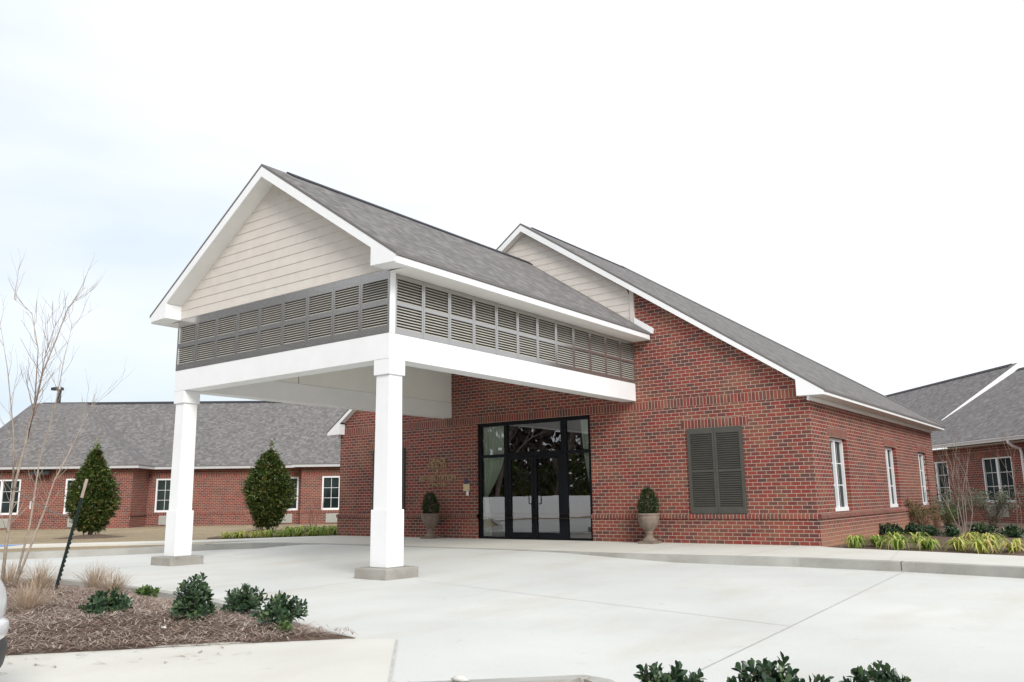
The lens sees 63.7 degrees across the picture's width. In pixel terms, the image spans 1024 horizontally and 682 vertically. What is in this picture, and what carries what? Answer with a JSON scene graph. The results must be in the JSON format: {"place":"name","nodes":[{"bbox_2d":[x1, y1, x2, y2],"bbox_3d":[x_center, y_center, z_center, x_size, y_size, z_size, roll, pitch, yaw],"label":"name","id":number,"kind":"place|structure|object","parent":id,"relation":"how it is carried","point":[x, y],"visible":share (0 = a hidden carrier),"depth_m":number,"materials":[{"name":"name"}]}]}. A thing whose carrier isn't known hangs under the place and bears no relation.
{"place":"outdoors","nodes":[
{"label":"outdoors","id":0,"kind":"place"},
{"bbox_2d":[0,557,42,584],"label":"ornamental grass","id":1,"kind":"object","parent":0,"point":[8,575],"depth_m":10.37,"materials":[{"name":"beige plant"}]},
{"bbox_2d":[6,571,71,612],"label":"ornamental grass","id":2,"kind":"object","parent":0,"point":[30,600],"depth_m":7.81,"materials":[{"name":"beige plant"}]},
{"bbox_2d":[0,556,95,591],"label":"ornamental grass","id":3,"kind":"object","parent":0,"point":[44,577],"depth_m":9.64,"materials":[{"name":"beige plant"}]},
{"bbox_2d":[0,535,337,548],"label":"sidewalk","id":4,"kind":"structure","parent":0,"point":[130,543],"depth_m":20.75,"materials":[{"name":"concrete"}]},
{"bbox_2d":[0,639,395,681],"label":"parking bay","id":5,"kind":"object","parent":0,"point":[347,660],"visible":0.89,"depth_m":5.72,"materials":[{"name":"concrete"}]},
{"bbox_2d":[0,578,8,667],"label":"parked car","id":6,"kind":"object","parent":5,"relation":"on","point":[4,624],"visible":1,"depth_m":4.65,"materials":[{"name":"white paint"}]},
{"bbox_2d":[1,646,250,672],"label":"fallen needles","id":7,"kind":"object","parent":5,"relation":"on","point":[132,661],"visible":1,"depth_m":5.86,"materials":[{"name":"brown plant"}]},
{"bbox_2d":[0,544,1023,681],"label":"driveway","id":8,"kind":"structure","parent":0,"point":[922,627],"depth_m":8.09,"materials":[{"name":"concrete"}]},
{"bbox_2d":[0,577,354,639],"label":"kerb","id":9,"kind":"structure","parent":8,"relation":"on","point":[169,595],"depth_m":9.45,"materials":[{"name":"concrete"}]},
{"bbox_2d":[4,580,357,654],"bbox_3d":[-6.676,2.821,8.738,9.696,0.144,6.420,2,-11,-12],"label":"mulch bed","id":10,"kind":"object","parent":8,"relation":"on","point":[319,636],"visible":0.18,"depth_m":6.76,"materials":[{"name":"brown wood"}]},
{"bbox_2d":[0,249,125,587],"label":"young tree","id":11,"kind":"object","parent":10,"relation":"on","point":[28,432],"visible":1,"depth_m":9.72,"materials":[{"name":"brown plant"}]},
{"bbox_2d":[11,487,69,517],"bbox_3d":[-5.484,1.874,9.568,0.795,0.361,0.085,-3,-11,12],"label":"guy wire","id":12,"kind":"object","parent":11,"relation":"attached to","point":[36,503],"visible":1,"depth_m":9.59,"materials":[{"name":"black metal"}]},
{"bbox_2d":[53,479,87,592],"bbox_3d":[-5.100,2.346,9.482,0.565,1.492,0.039,-8,-13,31],"label":"stake post","id":13,"kind":"object","parent":10,"relation":"on","point":[70,538],"visible":0.91,"depth_m":9.47,"materials":[{"name":"green paint"}]},
{"bbox_2d":[56,561,125,589],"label":"ornamental grass","id":14,"kind":"object","parent":10,"relation":"on","point":[94,576],"depth_m":9.99,"materials":[{"name":"beige plant"}]},
{"bbox_2d":[72,567,136,594],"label":"ornamental grass","id":15,"kind":"object","parent":10,"relation":"on","point":[114,584],"depth_m":9.27,"materials":[{"name":"beige plant"}]},
{"bbox_2d":[78,587,133,618],"bbox_3d":[-3.632,2.385,7.433,0.544,0.323,0.517,-9,-13,36],"label":"leafy shrub","id":16,"kind":"object","parent":10,"relation":"on","point":[100,602],"visible":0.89,"depth_m":7.36,"materials":[{"name":"green plant"}]},
{"bbox_2d":[135,584,161,598],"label":"leafy shrub","id":17,"kind":"object","parent":10,"relation":"on","point":[147,590],"visible":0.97,"depth_m":8.98,"materials":[{"name":"green plant"}]},
{"bbox_2d":[168,572,216,622],"bbox_3d":[-2.823,2.296,7.312,0.414,0.448,0.541,-2,-11,7],"label":"leafy shrub","id":18,"kind":"object","parent":10,"relation":"on","point":[191,598],"visible":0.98,"depth_m":7.18,"materials":[{"name":"green plant"}]},
{"bbox_2d":[219,583,268,615],"bbox_3d":[-2.555,2.465,7.848,0.396,0.311,0.542,-9,-13,36],"label":"leafy shrub","id":19,"kind":"object","parent":10,"relation":"on","point":[243,599],"visible":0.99,"depth_m":7.77,"materials":[{"name":"green plant"}]},
{"bbox_2d":[249,590,308,625],"bbox_3d":[-2.005,2.328,7.142,0.379,0.320,0.513,-9,-13,36],"label":"leafy shrub","id":20,"kind":"object","parent":10,"relation":"on","point":[279,608],"visible":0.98,"depth_m":7.09,"materials":[{"name":"green plant"}]},
{"bbox_2d":[276,621,293,635],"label":"leafy shrub","id":21,"kind":"object","parent":10,"relation":"on","point":[285,627],"visible":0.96,"depth_m":6.74,"materials":[{"name":"green plant"}]},
{"bbox_2d":[150,164,651,580],"bbox_3d":[-1.942,0.901,16.952,6.680,7.075,8.009,-9,-13,36],"label":"entrance canopy","id":22,"kind":"object","parent":8,"relation":"on","point":[288,287],"visible":0.99,"depth_m":14.57,"materials":[{"name":"white paint"}]},
{"bbox_2d":[0,542,1023,577],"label":"kerb","id":23,"kind":"structure","parent":8,"relation":"on","point":[945,568],"depth_m":13.26,"materials":[{"name":"concrete"}]},
{"bbox_2d":[422,675,614,681],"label":"kerb","id":24,"kind":"structure","parent":8,"relation":"on","point":[565,678],"depth_m":4.46,"materials":[{"name":"concrete"}]},
{"bbox_2d":[451,675,468,681],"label":"stone","id":25,"kind":"object","parent":24,"relation":"on","point":[459,678],"visible":0.99,"depth_m":4.42,"materials":[{"name":"grey stone"}]},
{"bbox_2d":[220,539,901,681],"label":"pavement joint","id":26,"kind":"object","parent":8,"relation":"on","point":[391,669],"visible":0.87,"depth_m":6.57,"materials":[{"name":"grey concrete"}]},
{"bbox_2d":[0,502,1023,551],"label":"lawn","id":27,"kind":"structure","parent":0,"point":[132,534],"depth_m":27.54,"materials":[{"name":"plant"}]},
{"bbox_2d":[51,387,63,401],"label":"lamp post","id":28,"kind":"object","parent":27,"relation":"on","point":[55,388],"visible":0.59,"depth_m":59.95,"materials":[{"name":"metal"}]},
{"bbox_2d":[53,534,125,538],"bbox_3d":[-13.193,6.099,25.755,2.288,0.107,1.975,-9,-13,36],"label":"mulch bed","id":29,"kind":"object","parent":27,"relation":"on","point":[92,536],"visible":0.84,"depth_m":25.28,"materials":[{"name":"brown plant"}]},
{"bbox_2d":[62,438,121,534],"bbox_3d":[-13.215,4.641,26.024,1.867,3.220,1.813,-9,-13,36],"label":"evergreen tree","id":30,"kind":"object","parent":29,"relation":"on","point":[103,499],"visible":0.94,"depth_m":25.70,"materials":[{"name":"green plant"}]},
{"bbox_2d":[0,401,347,529],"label":"brick wing","id":31,"kind":"structure","parent":27,"relation":"on","point":[136,439],"depth_m":37.96,"materials":[{"name":"red brick"}]},
{"bbox_2d":[0,479,20,514],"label":"window","id":32,"kind":"structure","parent":31,"relation":"in","point":[5,504],"depth_m":35.75,"materials":[{"name":"white plastic"}]},
{"bbox_2d":[63,479,95,513],"bbox_3d":[-18.653,6.757,35.893,1.592,1.512,0.115,0,-11,-3],"label":"window","id":33,"kind":"structure","parent":31,"relation":"in","point":[68,481],"depth_m":35.91,"materials":[{"name":"white plastic"}]},
{"bbox_2d":[154,479,170,511],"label":"window","id":34,"kind":"structure","parent":31,"relation":"in","point":[162,495],"depth_m":37.80,"materials":[{"name":"white plastic"}]},
{"bbox_2d":[266,477,298,509],"bbox_3d":[-10.677,7.051,38.029,1.622,1.512,0.115,0,-11,-3],"label":"window","id":35,"kind":"structure","parent":31,"relation":"in","point":[295,507],"depth_m":38.07,"materials":[{"name":"white plastic"}]},
{"bbox_2d":[321,476,339,509],"bbox_3d":[-7.822,6.903,37.470,1.612,1.512,0.115,0,-11,-3],"label":"window","id":36,"kind":"structure","parent":31,"relation":"in","point":[330,484],"depth_m":37.47,"materials":[{"name":"white plastic"}]},
{"bbox_2d":[207,533,332,538],"bbox_3d":[-6.271,5.753,24.438,5.329,0.076,1.893,0,-11,-6],"label":"mulch bed","id":37,"kind":"object","parent":27,"relation":"on","point":[219,537],"visible":0.16,"depth_m":23.71,"materials":[{"name":"brown plant"}]},
{"bbox_2d":[216,531,235,537],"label":"daylily clump","id":38,"kind":"object","parent":37,"relation":"on","point":[226,533],"visible":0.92,"depth_m":23.38,"materials":[{"name":"green plant"}]},
{"bbox_2d":[226,531,248,537],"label":"daylily clump","id":39,"kind":"object","parent":37,"relation":"on","point":[236,536],"visible":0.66,"depth_m":23.40,"materials":[{"name":"green plant"}]},
{"bbox_2d":[232,531,249,538],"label":"daylily clump","id":40,"kind":"object","parent":37,"relation":"on","point":[242,533],"visible":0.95,"depth_m":23.33,"materials":[{"name":"green plant"}]},
{"bbox_2d":[246,530,264,537],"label":"daylily clump","id":41,"kind":"object","parent":37,"relation":"on","point":[253,533],"visible":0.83,"depth_m":23.44,"materials":[{"name":"green plant"}]},
{"bbox_2d":[249,530,276,537],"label":"daylily clump","id":42,"kind":"object","parent":37,"relation":"on","point":[259,532],"visible":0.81,"depth_m":23.44,"materials":[{"name":"green plant"}]},
{"bbox_2d":[259,529,279,537],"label":"daylily clump","id":43,"kind":"object","parent":37,"relation":"on","point":[270,532],"visible":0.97,"depth_m":23.41,"materials":[{"name":"green plant"}]},
{"bbox_2d":[274,528,291,536],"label":"daylily clump","id":44,"kind":"object","parent":37,"relation":"on","point":[281,534],"visible":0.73,"depth_m":23.54,"materials":[{"name":"green plant"}]},
{"bbox_2d":[277,528,297,536],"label":"daylily clump","id":45,"kind":"object","parent":37,"relation":"on","point":[290,531],"visible":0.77,"depth_m":23.47,"materials":[{"name":"green plant"}]},
{"bbox_2d":[288,528,307,536],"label":"daylily clump","id":46,"kind":"object","parent":37,"relation":"on","point":[297,531],"visible":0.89,"depth_m":23.49,"materials":[{"name":"green plant"}]},
{"bbox_2d":[293,525,306,534],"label":"daylily clump","id":47,"kind":"object","parent":37,"relation":"on","point":[301,527],"visible":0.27,"depth_m":24.34,"materials":[{"name":"green plant"}]},
{"bbox_2d":[300,528,319,536],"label":"daylily clump","id":48,"kind":"object","parent":37,"relation":"on","point":[308,529],"visible":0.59,"depth_m":23.63,"materials":[{"name":"green plant"}]},
{"bbox_2d":[304,527,322,535],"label":"daylily clump","id":49,"kind":"object","parent":37,"relation":"on","point":[316,530],"visible":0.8,"depth_m":23.46,"materials":[{"name":"green plant"}]},
{"bbox_2d":[314,527,334,535],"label":"daylily clump","id":50,"kind":"object","parent":37,"relation":"on","point":[326,532],"visible":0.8,"depth_m":23.56,"materials":[{"name":"green plant"}]},
{"bbox_2d":[320,526,337,535],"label":"daylily clump","id":51,"kind":"object","parent":37,"relation":"on","point":[335,530],"visible":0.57,"depth_m":23.67,"materials":[{"name":"green plant"}]},
{"bbox_2d":[307,495,322,527],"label":"bare shrub","id":52,"kind":"object","parent":27,"relation":"on","point":[311,514],"visible":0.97,"depth_m":30.02,"materials":[{"name":"brown plant"}]},
{"bbox_2d":[327,223,945,546],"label":"brick building","id":53,"kind":"structure","parent":27,"relation":"on","point":[721,429],"depth_m":18.64,"materials":[{"name":"red brick"}]},
{"bbox_2d":[420,458,455,487],"bbox_3d":[-1.950,3.452,21.560,1.250,0.743,0.028,-9,-13,36],"label":"wall sign","id":54,"kind":"object","parent":53,"relation":"attached to","point":[437,472],"visible":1,"depth_m":21.57,"materials":[{"name":"brown metal"}]},
{"bbox_2d":[463,479,469,495],"bbox_3d":[-1.151,3.719,20.906,0.200,0.405,0.034,-9,-13,36],"label":"door intercom","id":55,"kind":"object","parent":53,"relation":"attached to","point":[466,487],"depth_m":20.88,"materials":[{"name":"white plastic"}]},
{"bbox_2d":[508,455,534,538],"bbox_3d":[0.208,3.772,19.925,0.777,1.970,0.133,-9,-13,36],"label":"door","id":56,"kind":"structure","parent":53,"relation":"in","point":[512,535],"depth_m":19.92,"materials":[{"name":"black metal"}]},
{"bbox_2d":[534,454,562,539],"bbox_3d":[0.839,3.674,19.461,0.782,1.970,0.133,-9,-13,36],"label":"door","id":57,"kind":"structure","parent":53,"relation":"in","point":[557,536],"depth_m":19.46,"materials":[{"name":"black metal"}]},
{"bbox_2d":[829,438,848,510],"bbox_3d":[6.782,2.803,17.306,0.115,1.508,1.240,-9,-13,36],"label":"window","id":58,"kind":"structure","parent":53,"relation":"in","point":[836,447],"depth_m":17.55,"materials":[{"name":"white glass"}]},
{"bbox_2d":[885,447,897,507],"bbox_3d":[9.534,3.454,20.915,0.115,1.508,1.170,-9,-13,36],"label":"window","id":59,"kind":"structure","parent":53,"relation":"in","point":[888,451],"depth_m":21.22,"materials":[{"name":"white plastic"}]},
{"bbox_2d":[918,453,928,504],"bbox_3d":[11.857,4.004,23.961,0.115,1.508,1.130,-9,-13,36],"label":"window","id":60,"kind":"structure","parent":53,"relation":"in","point":[920,456],"depth_m":24.29,"materials":[{"name":"white plastic"}]},
{"bbox_2d":[830,521,1023,555],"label":"mulch bed","id":61,"kind":"object","parent":27,"relation":"on","point":[944,539],"visible":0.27,"depth_m":15.09,"materials":[{"name":"brown soil"}]},
{"bbox_2d":[841,534,866,547],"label":"daylily clump","id":62,"kind":"object","parent":61,"relation":"on","point":[853,542],"visible":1,"depth_m":15.03,"materials":[{"name":"green plant"}]},
{"bbox_2d":[861,534,891,546],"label":"daylily clump","id":63,"kind":"object","parent":61,"relation":"on","point":[876,541],"visible":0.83,"depth_m":15.01,"materials":[{"name":"green plant"}]},
{"bbox_2d":[879,522,903,535],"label":"leafy shrub","id":64,"kind":"object","parent":61,"relation":"on","point":[888,528],"visible":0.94,"depth_m":18.86,"materials":[{"name":"green plant"}]},
{"bbox_2d":[876,535,915,549],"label":"daylily clump","id":65,"kind":"object","parent":61,"relation":"on","point":[897,543],"visible":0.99,"depth_m":14.40,"materials":[{"name":"green plant"}]},
{"bbox_2d":[883,532,911,542],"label":"daylily clump","id":66,"kind":"object","parent":61,"relation":"on","point":[896,534],"visible":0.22,"depth_m":15.96,"materials":[{"name":"green plant"}]},
{"bbox_2d":[903,522,919,534],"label":"leafy shrub","id":67,"kind":"object","parent":61,"relation":"on","point":[911,527],"visible":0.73,"depth_m":18.69,"materials":[{"name":"green plant"}]},
{"bbox_2d":[904,532,929,542],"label":"daylily clump","id":68,"kind":"object","parent":61,"relation":"on","point":[917,534],"visible":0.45,"depth_m":15.75,"materials":[{"name":"green plant"}]},
{"bbox_2d":[903,496,948,525],"bbox_3d":[10.717,4.554,21.575,1.334,1.022,0.976,3,-12,-21],"label":"shrub","id":69,"kind":"object","parent":61,"relation":"on","point":[914,514],"visible":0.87,"depth_m":21.53,"materials":[{"name":"brown plant"}]},
{"bbox_2d":[914,524,942,535],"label":"leafy shrub","id":70,"kind":"object","parent":61,"relation":"on","point":[931,530],"visible":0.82,"depth_m":17.77,"materials":[{"name":"green plant"}]},
{"bbox_2d":[909,536,949,549],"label":"daylily clump","id":71,"kind":"object","parent":61,"relation":"on","point":[929,543],"visible":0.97,"depth_m":14.16,"materials":[{"name":"green plant"}]},
{"bbox_2d":[928,502,966,527],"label":"shrub","id":72,"kind":"object","parent":61,"relation":"on","point":[948,518],"visible":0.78,"depth_m":22.63,"materials":[{"name":"green plant"}]},
{"bbox_2d":[928,418,972,535],"bbox_3d":[9.668,2.936,18.056,0.810,2.739,1.038,-9,-13,36],"label":"bare shrub","id":73,"kind":"object","parent":61,"relation":"on","point":[962,497],"visible":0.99,"depth_m":17.90,"materials":[{"name":"brown plant"}]},
{"bbox_2d":[941,523,960,536],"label":"leafy shrub","id":74,"kind":"object","parent":61,"relation":"on","point":[951,530],"visible":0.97,"depth_m":17.55,"materials":[{"name":"green plant"}]},
{"bbox_2d":[923,487,986,525],"bbox_3d":[12.691,4.774,23.640,1.484,1.263,1.677,9,-14,-41],"label":"shrub","id":75,"kind":"object","parent":61,"relation":"on","point":[949,501],"visible":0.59,"depth_m":23.51,"materials":[{"name":"grey plant"}]},
{"bbox_2d":[937,537,975,550],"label":"daylily clump","id":76,"kind":"object","parent":61,"relation":"on","point":[959,544],"visible":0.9,"depth_m":13.75,"materials":[{"name":"green plant"}]},
{"bbox_2d":[953,532,979,540],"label":"daylily clump","id":77,"kind":"object","parent":61,"relation":"on","point":[968,535],"visible":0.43,"depth_m":15.59,"materials":[{"name":"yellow plant"}]},
{"bbox_2d":[964,538,1000,553],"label":"daylily clump","id":78,"kind":"object","parent":61,"relation":"on","point":[983,546],"visible":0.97,"depth_m":13.35,"materials":[{"name":"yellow plant"}]},
{"bbox_2d":[968,522,998,533],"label":"leafy shrub","id":79,"kind":"object","parent":61,"relation":"on","point":[981,528],"visible":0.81,"depth_m":18.52,"materials":[{"name":"green plant"}]},
{"bbox_2d":[951,484,1023,525],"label":"shrub","id":80,"kind":"object","parent":61,"relation":"on","point":[1001,502],"visible":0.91,"depth_m":22.94,"materials":[{"name":"grey plant"}]},
{"bbox_2d":[973,532,1006,540],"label":"daylily clump","id":81,"kind":"object","parent":61,"relation":"on","point":[988,534],"visible":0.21,"depth_m":15.14,"materials":[{"name":"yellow plant"}]},
{"bbox_2d":[978,534,1009,546],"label":"daylily clump","id":82,"kind":"object","parent":61,"relation":"on","point":[993,537],"visible":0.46,"depth_m":14.32,"materials":[{"name":"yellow plant"}]},
{"bbox_2d":[987,421,1021,527],"bbox_3d":[12.911,3.505,21.578,0.330,2.846,0.708,5,-12,-27],"label":"bare shrub","id":83,"kind":"object","parent":61,"relation":"on","point":[1012,478],"visible":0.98,"depth_m":21.31,"materials":[{"name":"brown plant"}]},
{"bbox_2d":[989,538,1023,552],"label":"daylily clump","id":84,"kind":"object","parent":61,"relation":"on","point":[1015,545],"visible":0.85,"depth_m":13.14,"materials":[{"name":"yellow plant"}]},
{"bbox_2d":[995,523,1023,537],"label":"leafy shrub","id":85,"kind":"object","parent":61,"relation":"on","point":[1011,531],"visible":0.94,"depth_m":16.88,"materials":[{"name":"green plant"}]},
{"bbox_2d":[885,363,1023,522],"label":"brick wing","id":86,"kind":"structure","parent":27,"relation":"on","point":[978,405],"depth_m":30.27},
{"bbox_2d":[934,461,950,500],"bbox_3d":[16.189,5.345,31.277,0.115,1.512,1.612,0,-11,-3],"label":"window","id":87,"kind":"structure","parent":86,"relation":"in","point":[939,468],"depth_m":31.11,"materials":[{"name":"white plastic"}]},
{"bbox_2d":[982,456,1016,502],"bbox_3d":[16.352,4.644,27.621,0.115,1.512,1.602,0,-11,-3],"label":"window","id":88,"kind":"structure","parent":86,"relation":"in","point":[995,473],"depth_m":27.68,"materials":[{"name":"glass"}]},
{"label":"mulch bed","id":89,"kind":"structure","parent":27,"relation":"on","visible":0},
{"bbox_2d":[239,438,298,529],"bbox_3d":[-8.334,5.005,28.445,2.025,3.280,2.015,-9,-13,36],"label":"evergreen tree","id":90,"kind":"object","parent":89,"relation":"on","point":[269,513],"visible":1,"depth_m":28.00,"materials":[{"name":"green plant"}]},
{"bbox_2d":[0,0,1023,449],"label":"sky","id":91,"kind":"structure","parent":0,"point":[839,182],"materials":[{"name":"white"}]},
{"bbox_2d":[212,536,1023,565],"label":"sidewalk","id":92,"kind":"structure","parent":0,"point":[747,550],"depth_m":15.30,"materials":[{"name":"concrete"}]},
{"bbox_2d":[420,513,440,538],"bbox_3d":[-2.079,4.713,20.999,0.492,0.622,0.492,-9,-13,36],"label":"planter urn","id":93,"kind":"object","parent":92,"relation":"on","point":[430,522],"visible":0.99,"depth_m":20.86,"materials":[{"name":"stone"}]},
{"bbox_2d":[421,492,440,513],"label":"topiary shrub","id":94,"kind":"object","parent":93,"relation":"in","point":[428,504],"visible":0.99,"depth_m":21.02,"materials":[{"name":"green plant"}]},
{"bbox_2d":[637,513,661,543],"bbox_3d":[2.883,3.940,17.329,0.492,0.622,0.492,-9,-13,36],"label":"planter urn","id":95,"kind":"object","parent":92,"relation":"on","point":[648,522],"visible":1,"depth_m":17.19,"materials":[{"name":"stone"}]},
{"bbox_2d":[636,488,660,512],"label":"topiary shrub","id":96,"kind":"object","parent":95,"relation":"in","point":[643,506],"visible":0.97,"depth_m":17.36,"materials":[{"name":"green plant"}]},
{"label":"mulch bed","id":97,"kind":"structure","parent":0,"visible":0},
{"bbox_2d":[633,660,706,681],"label":"leafy shrub","id":98,"kind":"object","parent":97,"relation":"on","point":[677,673],"visible":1,"depth_m":3.85,"materials":[{"name":"green plant"}]},
{"bbox_2d":[726,651,833,681],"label":"leafy shrub","id":99,"kind":"object","parent":97,"relation":"on","point":[765,671],"visible":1,"depth_m":3.85,"materials":[{"name":"green plant"}]},
{"bbox_2d":[838,660,910,681],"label":"leafy shrub","id":100,"kind":"object","parent":97,"relation":"on","point":[871,673],"visible":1,"depth_m":3.85,"materials":[{"name":"green plant"}]}
]}

